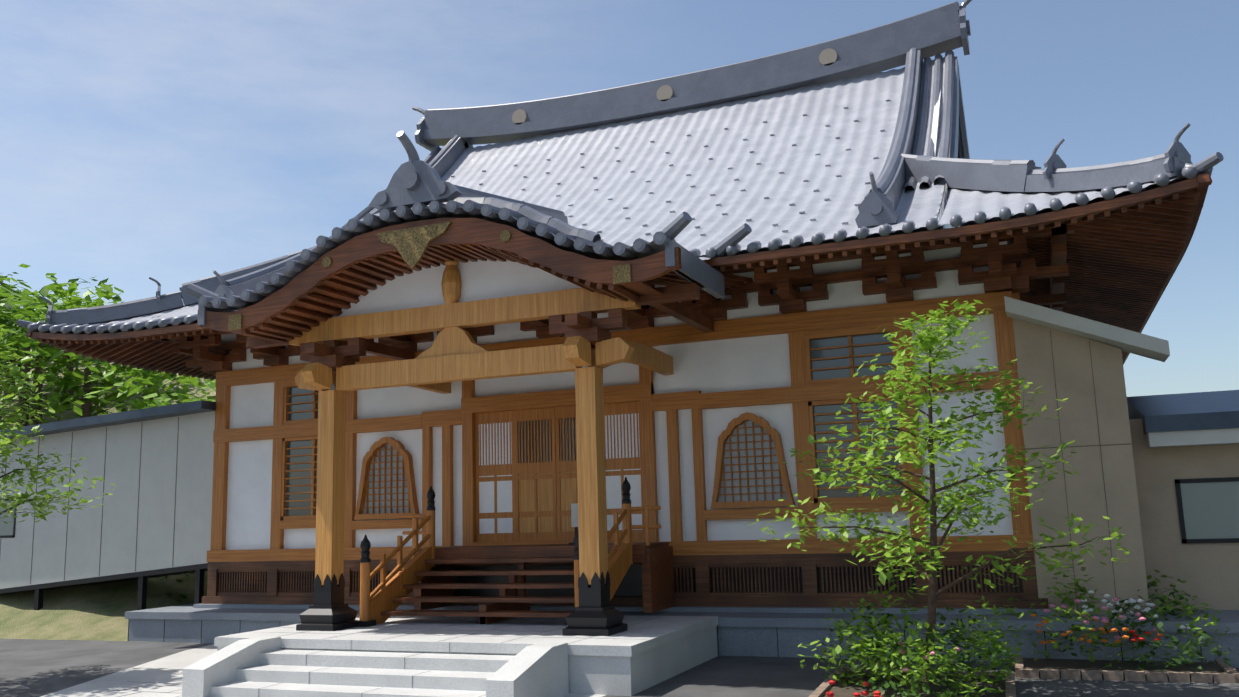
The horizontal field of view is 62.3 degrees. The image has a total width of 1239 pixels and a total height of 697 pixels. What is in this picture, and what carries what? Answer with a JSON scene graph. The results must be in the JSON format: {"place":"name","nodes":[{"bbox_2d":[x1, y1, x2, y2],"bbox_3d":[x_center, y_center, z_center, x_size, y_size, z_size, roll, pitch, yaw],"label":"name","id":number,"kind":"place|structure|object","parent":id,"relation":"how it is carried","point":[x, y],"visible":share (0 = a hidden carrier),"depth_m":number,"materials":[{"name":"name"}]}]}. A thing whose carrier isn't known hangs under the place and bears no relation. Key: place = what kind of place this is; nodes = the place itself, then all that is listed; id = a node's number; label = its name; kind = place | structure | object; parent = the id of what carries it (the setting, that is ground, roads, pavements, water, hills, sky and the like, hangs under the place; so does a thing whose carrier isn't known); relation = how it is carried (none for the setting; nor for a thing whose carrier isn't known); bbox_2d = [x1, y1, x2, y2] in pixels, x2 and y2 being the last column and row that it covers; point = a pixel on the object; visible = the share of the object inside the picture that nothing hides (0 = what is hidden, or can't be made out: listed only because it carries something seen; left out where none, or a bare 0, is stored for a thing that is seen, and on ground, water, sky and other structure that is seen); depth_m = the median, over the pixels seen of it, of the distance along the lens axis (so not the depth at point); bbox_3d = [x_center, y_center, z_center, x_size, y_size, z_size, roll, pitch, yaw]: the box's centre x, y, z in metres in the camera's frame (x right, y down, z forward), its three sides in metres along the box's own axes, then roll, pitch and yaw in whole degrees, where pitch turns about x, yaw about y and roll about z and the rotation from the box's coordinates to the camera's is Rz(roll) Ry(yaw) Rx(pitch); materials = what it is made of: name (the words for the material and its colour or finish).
{"place":"outdoors","nodes":[
{"label":"outdoors","id":0,"kind":"place"},
{"bbox_2d":[0,383,45,519],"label":"tree leaves","id":1,"kind":"object","parent":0,"point":[22,494],"visible":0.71,"depth_m":15.10,"materials":[{"name":"green plant"}]},
{"bbox_2d":[0,499,207,609],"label":"corridor posts","id":2,"kind":"object","parent":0,"point":[198,570],"visible":0.29,"depth_m":21.16,"materials":[{"name":"black metal"}]},
{"bbox_2d":[0,263,215,425],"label":"trees","id":3,"kind":"object","parent":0,"point":[154,379],"depth_m":31.78,"materials":[{"name":"green plant"}]},
{"bbox_2d":[0,351,215,641],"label":"hill grass","id":4,"kind":"structure","parent":0,"point":[95,612],"depth_m":22.02,"materials":[{"name":"green plant"}]},
{"bbox_2d":[0,349,207,600],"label":"hill shrubs","id":5,"kind":"object","parent":4,"relation":"on","point":[181,595],"depth_m":32.67,"materials":[{"name":"green plant"}]},
{"bbox_2d":[197,218,681,344],"bbox_3d":[-2.629,-1.043,14.654,7.700,1.312,1.115,-5,-10,22],"label":"curved bargeboard","id":6,"kind":"object","parent":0,"point":[464,240],"visible":0.88,"depth_m":14.58,"materials":[{"name":"brown wood"}]},
{"bbox_2d":[228,222,702,330],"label":"decorative metal fittings","id":7,"kind":"object","parent":6,"relation":"attached to","point":[411,244],"visible":0.75,"depth_m":14.13,"materials":[{"name":"gold metal"}]},
{"bbox_2d":[198,184,726,310],"bbox_3d":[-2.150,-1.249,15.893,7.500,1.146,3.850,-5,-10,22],"label":"porch roof tiles","id":8,"kind":"object","parent":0,"point":[323,251],"visible":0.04,"depth_m":14.35,"materials":[{"name":"grey ceramic"}]},
{"bbox_2d":[186,131,751,333],"bbox_3d":[-2.526,-1.702,15.066,8.683,2.314,2.495,-5,-10,22],"label":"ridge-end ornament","id":9,"kind":"object","parent":8,"relation":"on","point":[414,180],"visible":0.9,"depth_m":14.22,"materials":[{"name":"grey ceramic"}]},
{"bbox_2d":[360,504,660,623],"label":"stair rails","id":10,"kind":"object","parent":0,"point":[376,601],"visible":0.69,"depth_m":15.74,"materials":[{"name":"brown wood"}]},
{"bbox_2d":[380,542,674,623],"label":"stair treads","id":11,"kind":"object","parent":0,"point":[435,586],"visible":0.77,"depth_m":15.93,"materials":[{"name":"brown wood"}]},
{"bbox_2d":[568,527,577,544],"bbox_3d":[-0.707,2.923,16.768,0.240,0.550,0.120,-5,-10,22],"label":"sign stand","id":12,"kind":"object","parent":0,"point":[576,530],"visible":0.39,"depth_m":16.74,"materials":[{"name":"black metal"}]},
{"bbox_2d":[571,503,577,526],"bbox_3d":[-0.718,2.729,16.786,0.140,0.380,0.030,-5,-10,22],"label":"sign plaque","id":13,"kind":"object","parent":12,"relation":"attached to","point":[574,513],"visible":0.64,"depth_m":16.78,"materials":[{"name":"white paper"}]},
{"bbox_2d":[286,332,902,515],"bbox_3d":[-1.094,1.536,17.855,11.740,2.580,0.050,-5,-10,22],"label":"window","id":14,"kind":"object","parent":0,"point":[845,362],"visible":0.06,"depth_m":16.09,"materials":[{"name":"brown wood"}]},
{"bbox_2d":[27,57,1209,333],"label":"roof tiles","id":15,"kind":"object","parent":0,"point":[809,135],"visible":0.31,"depth_m":21.32,"materials":[{"name":"grey tile"}]},
{"bbox_2d":[27,163,1212,334],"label":"eave edge tiles","id":16,"kind":"object","parent":15,"relation":"attached to","point":[1189,171],"visible":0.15,"depth_m":13.89,"materials":[{"name":"grey ceramic"}]},
{"bbox_2d":[17,0,1223,330],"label":"roof ridge","id":17,"kind":"structure","parent":15,"relation":"on","point":[911,42],"depth_m":22.83,"materials":[{"name":"grey ceramic"}]},
{"bbox_2d":[512,48,836,124],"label":"roof ridge crests","id":18,"kind":"object","parent":17,"relation":"attached to","point":[826,56],"visible":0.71,"depth_m":25.14,"materials":[{"name":"beige metal"}]},
{"bbox_2d":[451,99,889,240],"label":"roof snow guards","id":19,"kind":"object","parent":15,"relation":"on","point":[776,224],"visible":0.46,"depth_m":20.16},
{"bbox_2d":[0,639,1238,696],"bbox_3d":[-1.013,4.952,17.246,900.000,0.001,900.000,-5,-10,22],"label":"asphalt ground","id":20,"kind":"structure","parent":0,"point":[34,668],"depth_m":13.69,"materials":[{"name":"grey asphalt"}]},
{"bbox_2d":[0,298,115,523],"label":"tree","id":21,"kind":"object","parent":20,"relation":"on","point":[11,389],"depth_m":15.31,"materials":[{"name":"green plant"}]},
{"bbox_2d":[0,411,214,588],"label":"corridor wall","id":22,"kind":"structure","parent":20,"relation":"on","point":[192,508],"depth_m":21.44,"materials":[{"name":"grey paint"}]},
{"bbox_2d":[0,501,14,535],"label":"corridor window","id":23,"kind":"structure","parent":22,"relation":"in","point":[6,529],"depth_m":22.59,"materials":[{"name":"grey glass"}]},
{"bbox_2d":[0,417,178,583],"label":"wall panel seams","id":24,"kind":"object","parent":22,"relation":"attached to","point":[102,502],"visible":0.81,"depth_m":21.52,"materials":[{"name":"grey paint"}]},
{"bbox_2d":[0,400,215,438],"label":"corridor roof","id":25,"kind":"structure","parent":22,"relation":"on","point":[172,410],"depth_m":21.26,"materials":[{"name":"grey metal"}]},
{"bbox_2d":[41,644,604,696],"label":"granite paving","id":26,"kind":"structure","parent":20,"relation":"on","point":[163,673],"depth_m":14.25,"materials":[{"name":"stone"}]},
{"bbox_2d":[104,681,181,696],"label":"paving joints","id":27,"kind":"object","parent":26,"relation":"on","point":[146,691],"visible":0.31,"depth_m":13.47,"materials":[{"name":"grey concrete"}]},
{"bbox_2d":[182,614,717,696],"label":"porch steps","id":28,"kind":"structure","parent":20,"relation":"on","point":[634,659],"depth_m":12.76,"materials":[{"name":"stone"}]},
{"bbox_2d":[296,571,626,635],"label":"porch column shoes","id":29,"kind":"object","parent":28,"relation":"on","point":[595,613],"visible":0.9,"depth_m":13.59,"materials":[{"name":"black metal"}]},
{"bbox_2d":[258,615,693,696],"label":"stone joints","id":30,"kind":"object","parent":28,"relation":"on","point":[455,637],"visible":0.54,"depth_m":14.16,"materials":[{"name":"grey stone"}]},
{"bbox_2d":[289,259,673,584],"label":"porch frame","id":31,"kind":"structure","parent":28,"relation":"on","point":[454,352],"depth_m":14.85,"materials":[{"name":"brown wood"}]},
{"bbox_2d":[332,259,580,317],"bbox_3d":[-2.438,-0.980,15.114,6.000,0.700,0.001,-5,-10,22],"label":"gable panel","id":32,"kind":"object","parent":31,"relation":"on","point":[483,280],"visible":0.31,"depth_m":15.04,"materials":[{"name":"white paint"}]},
{"bbox_2d":[236,267,752,371],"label":"porch rafters","id":33,"kind":"object","parent":31,"relation":"attached to","point":[591,327],"visible":0.46,"depth_m":15.15,"materials":[{"name":"brown wood"}]},
{"bbox_2d":[357,477,630,626],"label":"railing post caps","id":34,"kind":"object","parent":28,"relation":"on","point":[365,545],"visible":0.81,"depth_m":15.43,"materials":[{"name":"black metal"}]},
{"bbox_2d":[125,603,1238,667],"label":"granite plinth","id":35,"kind":"object","parent":20,"relation":"on","point":[747,631],"visible":0.34,"depth_m":14.79,"materials":[{"name":"grey stone"}]},
{"bbox_2d":[202,551,1048,608],"bbox_3d":[1.521,4.873,23.563,15.400,0.800,13.740,-5,-10,22],"label":"lattice","id":36,"kind":"object","parent":35,"relation":"on","point":[702,596],"visible":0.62,"depth_m":16.03,"materials":[{"name":"brown wood"}]},
{"bbox_2d":[226,314,1012,549],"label":"plaster wall panels","id":37,"kind":"object","parent":36,"relation":"on","point":[748,363],"visible":0.08,"depth_m":17.11,"materials":[{"name":"white paint"}]},
{"bbox_2d":[475,401,643,541],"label":"door frames","id":38,"kind":"structure","parent":37,"relation":"attached to","point":[556,465],"depth_m":17.84,"materials":[{"name":"brown wood"}]},
{"bbox_2d":[519,472,576,532],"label":"door panels","id":39,"kind":"object","parent":38,"relation":"in","point":[545,496],"visible":0.19,"depth_m":17.73,"materials":[{"name":"brown wood"}]},
{"bbox_2d":[362,420,787,513],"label":"katomado panes","id":40,"kind":"object","parent":37,"relation":"attached to","point":[751,468],"visible":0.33,"depth_m":16.55,"materials":[{"name":"grey"}]},
{"bbox_2d":[221,241,1006,369],"bbox_3d":[-1.173,-0.601,18.167,15.160,0.860,0.070,-5,-10,22],"label":"plaster bracket band","id":41,"kind":"object","parent":37,"relation":"attached to","point":[845,294],"visible":0.14,"depth_m":16.31,"materials":[{"name":"white paint"}]},
{"bbox_2d":[26,173,1211,373],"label":"boards","id":42,"kind":"object","parent":37,"relation":"attached to","point":[1004,273],"visible":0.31,"depth_m":15.62,"materials":[{"name":"brown wood"}]},
{"bbox_2d":[207,291,1033,561],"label":"horizontal beams","id":43,"kind":"structure","parent":37,"relation":"attached to","point":[845,322],"depth_m":16.54,"materials":[{"name":"brown wood"}]},
{"bbox_2d":[210,311,1032,550],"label":"wooden posts","id":44,"kind":"object","parent":36,"relation":"on","point":[800,371],"visible":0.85,"depth_m":16.95,"materials":[{"name":"brown wood"}]},
{"bbox_2d":[128,619,1202,661],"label":"plinth joints","id":45,"kind":"object","parent":35,"relation":"attached to","point":[717,639],"visible":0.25,"depth_m":14.84,"materials":[{"name":"black"}]},
{"bbox_2d":[746,298,1136,690],"bbox_3d":[3.729,1.658,11.950,3.991,4.531,4.067,-5,-10,22],"label":"tree","id":46,"kind":"object","parent":20,"relation":"on","point":[928,343],"depth_m":11.60,"materials":[{"name":"green plant"}]},
{"bbox_2d":[845,316,1032,572],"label":"tree leaves","id":47,"kind":"object","parent":46,"relation":"attached to","point":[920,402],"visible":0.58,"depth_m":11.78,"materials":[{"name":"green plant"}]},
{"bbox_2d":[796,561,1232,696],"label":"planter plants","id":48,"kind":"object","parent":20,"relation":"on","point":[867,643],"depth_m":11.97,"materials":[{"name":"green plant"}]},
{"bbox_2d":[826,630,1163,696],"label":"red flowers","id":49,"kind":"object","parent":48,"relation":"in","point":[856,694],"visible":0.88,"depth_m":10.79,"materials":[{"name":"red plant"}]},
{"bbox_2d":[875,598,1157,671],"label":"pink flowers","id":50,"kind":"object","parent":48,"relation":"in","point":[1103,620],"visible":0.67,"depth_m":12.81,"materials":[{"name":"pink plant"}]},
{"bbox_2d":[1030,613,1128,643],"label":"orange flowers","id":51,"kind":"object","parent":48,"relation":"in","point":[1084,635],"visible":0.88,"depth_m":12.64,"materials":[{"name":"orange plant"}]},
{"bbox_2d":[1081,590,1205,648],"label":"white flowers","id":52,"kind":"object","parent":48,"relation":"in","point":[1132,600],"visible":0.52,"depth_m":13.45,"materials":[{"name":"white plant"}]},
{"bbox_2d":[808,655,1238,696],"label":"planter bricks","id":53,"kind":"object","parent":20,"relation":"on","point":[1231,675],"visible":0.46,"depth_m":12.02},
{"bbox_2d":[1013,318,1238,613],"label":"annex walls","id":54,"kind":"structure","parent":20,"relation":"on","point":[1140,477],"depth_m":14.50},
{"bbox_2d":[1025,331,1131,610],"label":"wall joints","id":55,"kind":"object","parent":54,"relation":"attached to","point":[1100,445],"visible":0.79,"depth_m":14.47,"materials":[{"name":"brown paint"}]},
{"bbox_2d":[1004,296,1238,447],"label":"roof fascia","id":56,"kind":"structure","parent":54,"relation":"attached to","point":[1141,344],"depth_m":14.33,"materials":[{"name":"grey metal"}]},
{"bbox_2d":[1127,390,1238,433],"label":"annex roof","id":57,"kind":"structure","parent":54,"relation":"on","point":[1190,411],"depth_m":14.77,"materials":[{"name":"grey metal"}]},
{"bbox_2d":[1175,477,1238,543],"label":"window frame","id":58,"kind":"object","parent":54,"relation":"attached to","point":[1181,513],"visible":1,"depth_m":14.47,"materials":[{"name":"black metal"}]},
{"bbox_2d":[1180,481,1238,538],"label":"annex window","id":59,"kind":"structure","parent":58,"relation":"in","point":[1210,510],"depth_m":14.40,"materials":[{"name":"grey glass"}]},
{"bbox_2d":[0,0,1238,396],"label":"sky","id":60,"kind":"structure","parent":0,"point":[173,143],"materials":[{"name":"blue"}]},
{"bbox_2d":[39,190,1200,379],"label":"eave rafters","id":61,"kind":"object","parent":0,"point":[1121,262],"visible":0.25,"depth_m":15.88,"materials":[{"name":"brown wood"}]},
{"bbox_2d":[223,565,1023,595],"bbox_3d":[1.556,4.817,23.661,15.160,0.660,13.550,-5,-10,22],"label":"lattice panel","id":62,"kind":"object","parent":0,"point":[630,584],"visible":0.07,"depth_m":16.55,"materials":[{"name":"brown wood"}]},
{"bbox_2d":[70,189,1194,350],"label":"eave soffit","id":63,"kind":"structure","parent":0,"point":[1048,224],"depth_m":14.26,"materials":[{"name":"brown wood"}]},
{"bbox_2d":[931,82,959,229],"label":"gable wall","id":64,"kind":"structure","parent":0,"point":[935,130],"depth_m":19.60,"materials":[{"name":"white paint"}]},
{"bbox_2d":[822,658,1225,696],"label":"planter soil","id":65,"kind":"structure","parent":0,"point":[848,690],"depth_m":12.27,"materials":[{"name":"brown soil"}]}
]}

